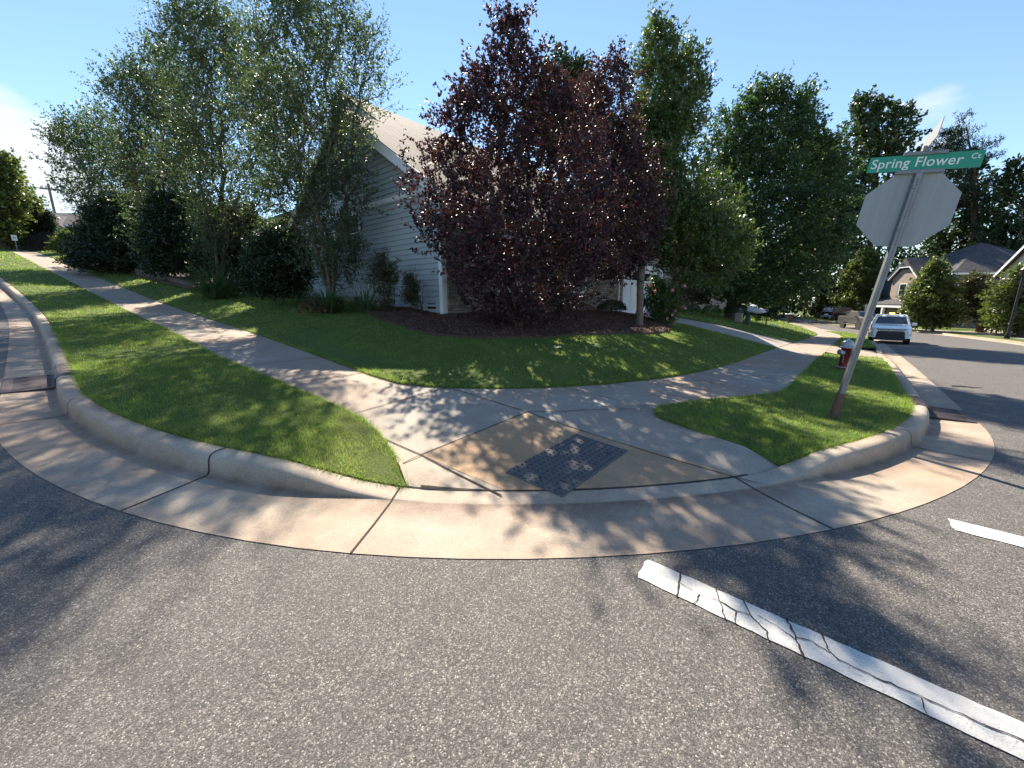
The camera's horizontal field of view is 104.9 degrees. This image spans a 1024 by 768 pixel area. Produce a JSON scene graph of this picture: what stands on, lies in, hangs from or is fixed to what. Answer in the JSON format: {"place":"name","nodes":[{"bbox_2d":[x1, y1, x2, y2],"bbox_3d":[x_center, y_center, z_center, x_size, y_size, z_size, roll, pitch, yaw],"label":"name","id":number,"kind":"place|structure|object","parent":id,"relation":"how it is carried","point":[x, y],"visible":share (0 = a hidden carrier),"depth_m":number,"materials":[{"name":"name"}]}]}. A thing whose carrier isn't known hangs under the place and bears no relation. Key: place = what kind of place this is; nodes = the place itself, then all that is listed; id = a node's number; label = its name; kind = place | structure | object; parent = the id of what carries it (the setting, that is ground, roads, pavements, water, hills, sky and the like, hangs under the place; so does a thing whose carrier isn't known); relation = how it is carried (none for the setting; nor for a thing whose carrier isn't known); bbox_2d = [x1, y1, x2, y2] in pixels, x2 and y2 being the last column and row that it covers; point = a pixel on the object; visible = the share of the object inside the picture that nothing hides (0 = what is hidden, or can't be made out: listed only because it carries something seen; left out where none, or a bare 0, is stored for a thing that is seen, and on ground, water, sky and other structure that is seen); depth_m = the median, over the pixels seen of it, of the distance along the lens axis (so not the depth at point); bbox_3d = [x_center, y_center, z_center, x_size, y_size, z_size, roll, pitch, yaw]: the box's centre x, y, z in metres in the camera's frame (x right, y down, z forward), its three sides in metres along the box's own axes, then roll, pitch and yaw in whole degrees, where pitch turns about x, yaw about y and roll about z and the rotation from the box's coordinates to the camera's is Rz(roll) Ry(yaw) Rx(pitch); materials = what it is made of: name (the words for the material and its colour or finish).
{"place":"outdoors","nodes":[
{"label":"outdoors","id":0,"kind":"place"},
{"bbox_2d":[34,250,775,388],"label":"front lawn","id":1,"kind":"structure","parent":0,"point":[352,358],"depth_m":8.43,"materials":[{"name":"green plant"}]},
{"bbox_2d":[4,184,59,249],"bbox_3d":[-42.224,-13.963,33.801,5.301,6.110,4.530,0,12,0],"label":"hilltop tree","id":2,"kind":"object","parent":1,"relation":"on","point":[35,213],"visible":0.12,"depth_m":33.48,"materials":[{"name":"green plant"}]},
{"bbox_2d":[9,231,70,251],"bbox_3d":[-38.926,-11.660,32.455,6.330,1.820,0.080,2,12,8],"label":"iron fence","id":3,"kind":"object","parent":1,"relation":"on","point":[39,233],"visible":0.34,"depth_m":32.48,"materials":[{"name":"black metal"}]},
{"bbox_2d":[31,208,61,248],"bbox_3d":[-40.252,-13.319,33.893,1.980,3.575,2.112,4,13,20],"label":"arborvitae","id":4,"kind":"object","parent":1,"relation":"on","point":[46,224],"visible":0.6,"depth_m":33.61,"materials":[{"name":"green plant"}]},
{"bbox_2d":[44,228,71,252],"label":"bright shrub","id":5,"kind":"object","parent":1,"relation":"on","point":[53,243],"visible":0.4,"depth_m":30.81,"materials":[{"name":"green plant"}]},
{"bbox_2d":[51,257,68,263],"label":"foundation shrub","id":6,"kind":"object","parent":1,"relation":"on","point":[59,261],"visible":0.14,"depth_m":23.82,"materials":[{"name":"green plant"}]},
{"bbox_2d":[135,269,209,290],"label":"block retaining wall","id":7,"kind":"structure","parent":1,"relation":"on","point":[178,280],"depth_m":19.73,"materials":[{"name":"grey stone"}]},
{"bbox_2d":[126,269,237,288],"bbox_3d":[-19.726,-7.468,25.686,21.400,2.967,8.800,10,16,40],"label":"mulch bed","id":8,"kind":"object","parent":1,"relation":"on","point":[161,280],"visible":0.12,"depth_m":20.11,"materials":[{"name":"brown soil"}]},
{"bbox_2d":[26,92,167,221],"bbox_3d":[-25.453,-12.704,24.967,7.433,10.112,6.481,0,12,0],"label":"crape myrtle","id":9,"kind":"object","parent":8,"relation":"on","point":[63,138],"visible":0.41,"depth_m":23.60,"materials":[{"name":"green plant"}]},
{"bbox_2d":[54,186,147,274],"bbox_3d":[-22.831,-8.544,22.688,5.733,5.303,4.890,0,12,0],"label":"evergreen shrub","id":10,"kind":"object","parent":8,"relation":"on","point":[92,245],"visible":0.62,"depth_m":21.74,"materials":[{"name":"green plant"}]},
{"bbox_2d":[70,17,225,274],"bbox_3d":[-17.902,-11.340,20.025,5.890,11.920,5.533,-7,14,-29],"label":"crape myrtle","id":11,"kind":"object","parent":8,"relation":"on","point":[132,90],"visible":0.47,"depth_m":18.69,"materials":[{"name":"green plant"}]},
{"bbox_2d":[122,184,205,280],"bbox_3d":[-16.909,-7.555,19.846,4.286,4.994,3.778,0,12,0],"label":"evergreen shrub","id":12,"kind":"object","parent":8,"relation":"on","point":[160,245],"visible":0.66,"depth_m":19.06,"materials":[{"name":"green plant"}]},
{"bbox_2d":[180,199,269,290],"bbox_3d":[-12.550,-6.215,17.745,3.719,4.242,3.486,0,12,0],"label":"evergreen shrub","id":13,"kind":"object","parent":8,"relation":"on","point":[200,260],"visible":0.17,"depth_m":16.94,"materials":[{"name":"green plant"}]},
{"bbox_2d":[168,262,241,297],"bbox_3d":[-11.807,-4.175,15.757,3.804,1.438,3.511,10,16,38],"label":"strap leaf plant","id":14,"kind":"object","parent":1,"relation":"on","point":[218,287],"visible":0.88,"depth_m":15.56,"materials":[{"name":"green plant"}]},
{"bbox_2d":[123,0,310,281],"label":"crape myrtle","id":15,"kind":"object","parent":1,"relation":"on","point":[196,50],"visible":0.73,"depth_m":14.72,"materials":[{"name":"green plant"}]},
{"bbox_2d":[230,218,318,305],"bbox_3d":[-8.033,-4.017,13.301,2.561,3.025,2.494,6,14,26],"label":"evergreen shrub","id":16,"kind":"object","parent":1,"relation":"on","point":[266,269],"visible":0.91,"depth_m":12.86,"materials":[{"name":"green plant"}]},
{"bbox_2d":[207,0,416,297],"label":"crape myrtle","id":17,"kind":"object","parent":1,"relation":"on","point":[297,171],"visible":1,"depth_m":10.92,"materials":[{"name":"green plant"}]},
{"bbox_2d":[288,283,358,312],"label":"strap leaf plant","id":18,"kind":"object","parent":1,"relation":"on","point":[318,304],"visible":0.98,"depth_m":11.50,"materials":[{"name":"green plant"}]},
{"bbox_2d":[263,93,675,313],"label":"corner house","id":19,"kind":"structure","parent":1,"relation":"on","point":[392,232],"depth_m":12.53,"materials":[{"name":"paint"}]},
{"bbox_2d":[313,161,332,204],"bbox_3d":[-7.224,-7.464,14.824,1.580,1.480,0.060,10,16,40],"label":"window","id":20,"kind":"structure","parent":19,"relation":"in","point":[326,188],"depth_m":14.58,"materials":[{"name":"grey glass"}]},
{"bbox_2d":[333,212,362,255],"bbox_3d":[-5.922,-5.348,14.125,1.930,1.360,0.060,10,16,40],"label":"window","id":21,"kind":"structure","parent":19,"relation":"in","point":[358,223],"depth_m":13.76,"materials":[{"name":"black glass"}]},
{"bbox_2d":[370,286,382,306],"bbox_3d":[-4.640,-2.792,13.592,0.960,1.190,0.039,10,16,40],"label":"crawl door","id":22,"kind":"structure","parent":19,"relation":"in","point":[372,289],"depth_m":13.57,"materials":[{"name":"paint"}]},
{"bbox_2d":[496,235,534,291],"bbox_3d":[0.155,-4.012,13.296,0.060,1.780,1.980,10,16,40],"label":"window","id":23,"kind":"structure","parent":19,"relation":"in","point":[504,235],"depth_m":13.19,"materials":[{"name":"grey glass"}]},
{"bbox_2d":[565,264,586,293],"bbox_3d":[2.648,-4.619,16.096,0.060,1.780,1.580,10,16,40],"label":"window","id":24,"kind":"structure","parent":19,"relation":"in","point":[583,290],"depth_m":16.44,"materials":[{"name":"grey glass"}]},
{"bbox_2d":[623,269,658,312],"bbox_3d":[7.037,-5.054,21.589,0.080,2.320,4.860,10,16,40],"label":"garage door","id":25,"kind":"structure","parent":19,"relation":"in","point":[629,290],"depth_m":20.85,"materials":[{"name":"white paint"}]},
{"bbox_2d":[363,306,671,338],"bbox_3d":[1.827,-2.212,13.588,12.309,0.871,5.669,-10,15,-37],"label":"mulch bed","id":26,"kind":"object","parent":1,"relation":"on","point":[488,336],"visible":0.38,"depth_m":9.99,"materials":[{"name":"brown wood"}]},
{"bbox_2d":[329,281,394,312],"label":"yucca plant","id":27,"kind":"object","parent":26,"relation":"on","point":[365,305],"visible":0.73,"depth_m":11.64,"materials":[{"name":"green plant"}]},
{"bbox_2d":[361,247,401,312],"bbox_3d":[-3.722,-2.974,11.479,1.236,2.108,1.204,0,12,0],"label":"nandina shrub","id":28,"kind":"object","parent":26,"relation":"on","point":[379,266],"visible":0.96,"depth_m":11.30,"materials":[{"name":"green plant"}]},
{"bbox_2d":[394,268,425,311],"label":"nandina shrub","id":29,"kind":"object","parent":26,"relation":"on","point":[410,294],"visible":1,"depth_m":11.04,"materials":[{"name":"green plant"}]},
{"bbox_2d":[391,0,635,331],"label":"purple plum tree","id":30,"kind":"object","parent":26,"relation":"on","point":[574,229],"visible":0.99,"depth_m":8.68,"materials":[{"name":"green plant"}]},
{"bbox_2d":[537,292,583,307],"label":"shrub","id":31,"kind":"object","parent":26,"relation":"on","point":[562,299],"visible":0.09,"depth_m":13.40,"materials":[{"name":"green plant"}]},
{"bbox_2d":[596,299,627,313],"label":"shrub","id":32,"kind":"object","parent":26,"relation":"on","point":[620,305],"visible":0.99,"depth_m":16.29,"materials":[{"name":"green plant"}]},
{"bbox_2d":[548,34,681,325],"bbox_3d":[3.134,-6.053,12.602,4.428,8.694,3.709,0,12,0],"label":"purple plum tree","id":33,"kind":"object","parent":26,"relation":"on","point":[630,158],"visible":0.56,"depth_m":11.82,"materials":[{"name":"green plant"}]},
{"bbox_2d":[643,274,688,324],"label":"hibiscus shrub","id":34,"kind":"object","parent":26,"relation":"on","point":[660,288],"visible":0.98,"depth_m":15.43,"materials":[{"name":"green plant"}]},
{"bbox_2d":[614,0,767,324],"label":"oak tree","id":35,"kind":"object","parent":1,"relation":"on","point":[668,113],"visible":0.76,"depth_m":14.28,"materials":[{"name":"green plant"}]},
{"bbox_2d":[8,248,841,491],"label":"sidewalk","id":36,"kind":"structure","parent":0,"point":[425,422],"depth_m":5.63,"materials":[{"name":"concrete"}]},
{"bbox_2d":[11,235,17,250],"bbox_3d":[-39.396,-11.056,31.262,0.300,1.500,0.069,-10,16,-39],"label":"sign","id":37,"kind":"object","parent":36,"relation":"on","point":[14,238],"visible":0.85,"depth_m":31.16,"materials":[{"name":"metal"}]},
{"bbox_2d":[0,262,990,552],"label":"pavement joints","id":38,"kind":"object","parent":36,"relation":"on","point":[504,490],"visible":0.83,"depth_m":3.51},
{"bbox_2d":[423,412,735,489],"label":"kerb ramp","id":39,"kind":"structure","parent":36,"relation":"on","point":[492,454],"depth_m":3.89,"materials":[{"name":"concrete"}]},
{"bbox_2d":[505,434,627,496],"bbox_3d":[0.571,0.751,3.853,0.630,0.098,1.215,10,16,40],"label":"tactile paving mat","id":40,"kind":"object","parent":39,"relation":"on","point":[563,468],"visible":1,"depth_m":3.77,"materials":[{"name":"plastic"}]},
{"bbox_2d":[784,314,794,322],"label":"wheeled bin","id":41,"kind":"object","parent":36,"relation":"on","point":[789,318],"visible":0.79,"depth_m":44.21,"materials":[{"name":"black plastic"}]},
{"bbox_2d":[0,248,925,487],"bbox_3d":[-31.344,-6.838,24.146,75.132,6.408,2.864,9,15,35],"label":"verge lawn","id":42,"kind":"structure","parent":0,"point":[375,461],"depth_m":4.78,"materials":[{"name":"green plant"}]},
{"bbox_2d":[0,147,46,249],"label":"hilltop tree","id":43,"kind":"object","parent":42,"relation":"on","point":[15,200],"visible":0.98,"depth_m":30.76,"materials":[{"name":"green plant"}]},
{"bbox_2d":[0,305,1023,767],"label":"asphalt road","id":44,"kind":"structure","parent":0,"point":[130,641],"depth_m":1.84,"materials":[{"name":"grey asphalt"}]},
{"bbox_2d":[0,277,994,558],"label":"kerb and gutter","id":45,"kind":"structure","parent":44,"relation":"on","point":[86,447],"depth_m":3.22,"materials":[{"name":"concrete"}]},
{"bbox_2d":[0,363,74,393],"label":"storm drain","id":46,"kind":"object","parent":45,"relation":"on","point":[30,383],"visible":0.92,"depth_m":5.45,"materials":[{"name":"concrete"}]},
{"bbox_2d":[909,395,977,423],"bbox_3d":[6.475,0.395,5.984,0.680,0.261,0.926,10,16,40],"label":"storm drain","id":47,"kind":"object","parent":45,"relation":"in","point":[938,413],"visible":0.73,"depth_m":5.86,"materials":[{"name":"metal"}]},
{"bbox_2d":[808,297,821,322],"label":"basketball hoop","id":48,"kind":"object","parent":44,"relation":"on","point":[815,312],"visible":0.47,"depth_m":52.66,"materials":[{"name":"black plastic"}]},
{"bbox_2d":[638,560,1023,759],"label":"road marking","id":49,"kind":"object","parent":44,"relation":"on","point":[660,576],"visible":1,"depth_m":1.73,"materials":[{"name":"paint"}]},
{"bbox_2d":[675,572,1023,740],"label":"paint cracks","id":50,"kind":"object","parent":49,"relation":"on","point":[800,649],"visible":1,"depth_m":1.86,"materials":[{"name":"grey asphalt"}]},
{"bbox_2d":[838,311,875,329],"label":"pickup truck","id":51,"kind":"object","parent":44,"relation":"on","point":[855,318],"visible":0.55,"depth_m":43.48,"materials":[{"name":"grey metal"}]},
{"bbox_2d":[867,313,916,343],"bbox_3d":[25.042,-3.739,26.131,2.360,1.971,5.496,10,16,40],"label":"pickup truck","id":52,"kind":"object","parent":44,"relation":"on","point":[894,326],"visible":0.93,"depth_m":24.56,"materials":[{"name":"white paint"}]},
{"bbox_2d":[780,318,1023,345],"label":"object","id":53,"kind":"object","parent":44,"relation":"on","point":[953,336],"visible":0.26,"depth_m":32.27,"materials":[{"name":"concrete"}]},
{"bbox_2d":[942,333,1023,343],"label":"court far kerb","id":54,"kind":"structure","parent":53,"relation":"on","point":[1018,342],"depth_m":31.48,"materials":[{"name":"concrete"}]},
{"bbox_2d":[948,518,1023,546],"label":"road marking","id":55,"kind":"object","parent":44,"relation":"on","point":[993,534],"visible":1,"depth_m":2.73,"materials":[{"name":"paint"}]},
{"bbox_2d":[0,0,1023,301],"label":"sky","id":56,"kind":"structure","parent":0,"point":[947,56],"materials":[{"name":"blue"}]},
{"bbox_2d":[426,302,872,558],"bbox_3d":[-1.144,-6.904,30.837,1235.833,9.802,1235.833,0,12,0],"label":"ground","id":57,"kind":"structure","parent":0,"point":[827,354],"depth_m":24.88,"materials":[{"name":"green plant"}]},
{"bbox_2d":[39,183,57,212],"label":"utility pole","id":58,"kind":"object","parent":57,"relation":"on","point":[51,198],"visible":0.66,"depth_m":55.53,"materials":[{"name":"grey wood"}]},
{"bbox_2d":[52,213,81,233],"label":"hilltop house","id":59,"kind":"structure","parent":57,"relation":"on","point":[64,219],"depth_m":50.56,"materials":[{"name":"paint"}]},
{"bbox_2d":[742,186,1022,318],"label":"woods","id":60,"kind":"object","parent":57,"relation":"on","point":[798,307],"visible":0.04,"depth_m":65.82,"materials":[{"name":"green plant"}]},
{"bbox_2d":[863,243,1017,327],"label":"grey roof house","id":61,"kind":"structure","parent":57,"relation":"on","point":[987,258],"depth_m":49.57,"materials":[{"name":"beige siding"},{"name":"shingle"},{"name":"white paint"}]},
{"bbox_2d":[898,283,907,296],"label":"window","id":62,"kind":"structure","parent":61,"relation":"in","point":[901,287],"depth_m":52.36,"materials":[{"name":"white glass"}]},
{"bbox_2d":[964,152,1023,250],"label":"woodland tree","id":63,"kind":"object","parent":57,"relation":"on","point":[1006,190],"visible":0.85,"depth_m":54.18,"materials":[{"name":"green plant"}]},
{"bbox_2d":[989,246,1023,334],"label":"cream house","id":64,"kind":"structure","parent":57,"relation":"on","point":[1018,256],"depth_m":37.26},
{"bbox_2d":[632,313,791,347],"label":"driveway","id":65,"kind":"structure","parent":0,"point":[770,341],"depth_m":18.43,"materials":[{"name":"concrete"}]},
{"bbox_2d":[643,309,816,342],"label":"neighbour lawn","id":66,"kind":"structure","parent":0,"point":[769,332],"depth_m":24.60,"materials":[{"name":"green plant"}]},
{"bbox_2d":[519,35,616,179],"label":"poplar tree","id":67,"kind":"object","parent":66,"relation":"on","point":[576,64],"visible":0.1,"depth_m":46.99,"materials":[{"name":"green plant"}]},
{"bbox_2d":[682,305,699,314],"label":"round shrub","id":68,"kind":"object","parent":66,"relation":"on","point":[695,308],"visible":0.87,"depth_m":25.97,"materials":[{"name":"green plant"}]},
{"bbox_2d":[686,303,700,314],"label":"round shrub","id":69,"kind":"object","parent":66,"relation":"on","point":[696,305],"visible":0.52,"depth_m":26.94,"materials":[{"name":"green plant"}]},
{"bbox_2d":[678,288,710,306],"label":"foundation shrub","id":70,"kind":"object","parent":66,"relation":"on","point":[694,296],"visible":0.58,"depth_m":28.79,"materials":[{"name":"green plant"}]},
{"bbox_2d":[678,268,726,309],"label":"neighbour house","id":71,"kind":"structure","parent":66,"relation":"on","point":[721,306],"depth_m":40.76,"materials":[{"name":"brick"}]},
{"bbox_2d":[701,304,721,316],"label":"round shrub","id":72,"kind":"object","parent":66,"relation":"on","point":[717,308],"visible":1,"depth_m":26.39,"materials":[{"name":"green plant"}]},
{"bbox_2d":[723,301,748,319],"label":"round shrub","id":73,"kind":"object","parent":66,"relation":"on","point":[739,306],"visible":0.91,"depth_m":27.47,"materials":[{"name":"green plant"}]},
{"bbox_2d":[734,313,743,322],"bbox_3d":[14.850,-4.335,25.767,0.440,0.620,0.480,10,16,40],"label":"utility box","id":74,"kind":"object","parent":66,"relation":"on","point":[739,317],"visible":0.93,"depth_m":25.60,"materials":[{"name":"grey metal"}]},
{"bbox_2d":[745,315,750,324],"bbox_3d":[14.800,-4.006,24.712,0.290,0.620,0.290,10,16,40],"label":"utility box","id":75,"kind":"object","parent":66,"relation":"on","point":[747,319],"visible":0.91,"depth_m":24.61,"materials":[{"name":"green plastic"}]},
{"bbox_2d":[743,311,756,318],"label":"round shrub","id":76,"kind":"object","parent":66,"relation":"on","point":[752,314],"visible":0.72,"depth_m":27.30,"materials":[{"name":"green plant"}]},
{"bbox_2d":[756,311,778,325],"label":"round shrub","id":77,"kind":"object","parent":66,"relation":"on","point":[769,314],"visible":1,"depth_m":26.41,"materials":[{"name":"green plant"}]},
{"bbox_2d":[680,60,885,318],"bbox_3d":[17.370,-12.694,27.585,14.080,16.568,11.611,0,12,0],"label":"maple tree","id":78,"kind":"object","parent":66,"relation":"on","point":[811,182],"visible":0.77,"depth_m":25.31,"materials":[{"name":"green plant"}]},
{"bbox_2d":[655,356,909,465],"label":"court verge lawn","id":79,"kind":"structure","parent":0,"point":[727,428],"depth_m":4.97,"materials":[{"name":"green plant"}]},
{"bbox_2d":[835,338,853,369],"bbox_3d":[8.003,-0.712,9.429,0.326,0.790,0.326,6,14,25],"label":"fire hydrant","id":80,"kind":"object","parent":79,"relation":"on","point":[844,352],"visible":0.77,"depth_m":9.36,"materials":[{"name":"red metal"}]},
{"bbox_2d":[828,116,986,418],"bbox_3d":[4.313,-0.940,4.455,0.609,3.446,0.690,-1,12,-6],"label":"stop sign post","id":81,"kind":"object","parent":79,"relation":"on","point":[913,201],"visible":1,"depth_m":4.27,"materials":[{"name":"metal"}]},
{"bbox_2d":[778,312,839,321],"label":"grass","id":82,"kind":"structure","parent":0,"point":[809,318],"depth_m":68.09,"materials":[{"name":"green plant"}]},
{"bbox_2d":[804,272,847,318],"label":"young tree","id":83,"kind":"object","parent":82,"relation":"on","point":[812,311],"visible":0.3,"depth_m":69.59,"materials":[{"name":"green plant"}]},
{"bbox_2d":[792,126,870,317],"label":"woodland tree","id":84,"kind":"object","parent":82,"relation":"on","point":[865,237],"visible":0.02,"depth_m":67.01,"materials":[{"name":"green plant"}]},
{"bbox_2d":[827,246,890,314],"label":"young tree","id":85,"kind":"object","parent":82,"relation":"on","point":[870,263],"visible":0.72,"depth_m":59.09,"materials":[{"name":"green plant"}]},
{"bbox_2d":[829,84,932,296],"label":"woodland tree","id":86,"kind":"object","parent":82,"relation":"on","point":[884,138],"visible":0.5,"depth_m":63.17,"materials":[{"name":"green plant"}]},
{"bbox_2d":[914,147,1008,256],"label":"woodland tree","id":87,"kind":"object","parent":82,"relation":"on","point":[964,219],"visible":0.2,"depth_m":61.39,"materials":[{"name":"green plant"}]},
{"bbox_2d":[930,108,1005,246],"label":"pine tree","id":88,"kind":"object","parent":82,"relation":"on","point":[952,145],"visible":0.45,"depth_m":55.74,"materials":[{"name":"green plant"}]},
{"bbox_2d":[827,331,874,348],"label":"court far verge lawn","id":89,"kind":"structure","parent":0,"point":[850,338],"depth_m":27.85,"materials":[{"name":"green plant"}]},
{"bbox_2d":[826,346,878,359],"bbox_3d":[13.657,-1.278,15.775,1.500,0.403,6.400,10,16,40],"label":"driveway apron","id":90,"kind":"object","parent":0,"point":[835,349],"visible":0.5,"depth_m":15.68,"materials":[{"name":"concrete"}]},
{"bbox_2d":[795,318,1023,338],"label":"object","id":91,"kind":"structure","parent":0,"point":[944,331],"depth_m":37.57,"materials":[{"name":"concrete"}]},
{"bbox_2d":[820,307,853,319],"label":"parked car","id":92,"kind":"object","parent":91,"relation":"on","point":[826,313],"visible":0.47,"depth_m":55.46,"materials":[{"name":"black paint"}]},
{"bbox_2d":[912,331,948,333],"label":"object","id":93,"kind":"object","parent":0,"point":[935,332],"visible":0.56,"depth_m":38.51,"materials":[{"name":"concrete"}]},
{"bbox_2d":[894,253,974,331],"bbox_3d":[42.042,-8.966,39.230,5.924,7.917,5.667,0,12,0],"label":"young tree","id":94,"kind":"object","parent":93,"relation":"on","point":[930,299],"visible":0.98,"depth_m":38.22,"materials":[{"name":"green plant"}]},
{"bbox_2d":[918,326,988,331],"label":"grass","id":95,"kind":"structure","parent":0,"point":[957,329],"depth_m":42.78,"materials":[{"name":"green plant"}]},
{"bbox_2d":[942,319,969,328],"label":"foundation shrub","id":96,"kind":"object","parent":95,"relation":"on","point":[961,323],"visible":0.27,"depth_m":42.20,"materials":[{"name":"green plant"}]},
{"bbox_2d":[948,333,1023,341],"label":"grass","id":97,"kind":"structure","parent":0,"point":[1011,339],"depth_m":32.57,"materials":[{"name":"green plant"}]},
{"bbox_2d":[1004,267,1023,338],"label":"lamp post","id":98,"kind":"object","parent":97,"relation":"on","point":[1007,335],"visible":0.93,"depth_m":29.98,"materials":[{"name":"black metal"}]},
{"bbox_2d":[958,331,1015,334],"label":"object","id":99,"kind":"structure","parent":0,"point":[982,332],"depth_m":37.94,"materials":[{"name":"concrete"}]},
{"bbox_2d":[956,267,996,331],"bbox_3d":[44.923,-8.114,38.020,3.849,6.251,3.518,-10,16,-39],"label":"young tree","id":100,"kind":"object","parent":99,"relation":"on","point":[975,283],"visible":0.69,"depth_m":37.68,"materials":[{"name":"green plant"}]},
{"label":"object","id":101,"kind":"structure","parent":0,"visible":0},
{"bbox_2d":[974,262,1023,336],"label":"young tree","id":102,"kind":"object","parent":101,"relation":"on","point":[1005,292],"visible":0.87,"depth_m":32.28,"materials":[{"name":"green plant"}]},
{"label":"neighbour driveway","id":103,"kind":"structure","parent":0,"visible":0},
{"bbox_2d":[739,304,765,313],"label":"covered boat","id":104,"kind":"object","parent":103,"relation":"on","point":[750,308],"visible":0.46,"depth_m":45.67,"materials":[{"name":"white fabric"}]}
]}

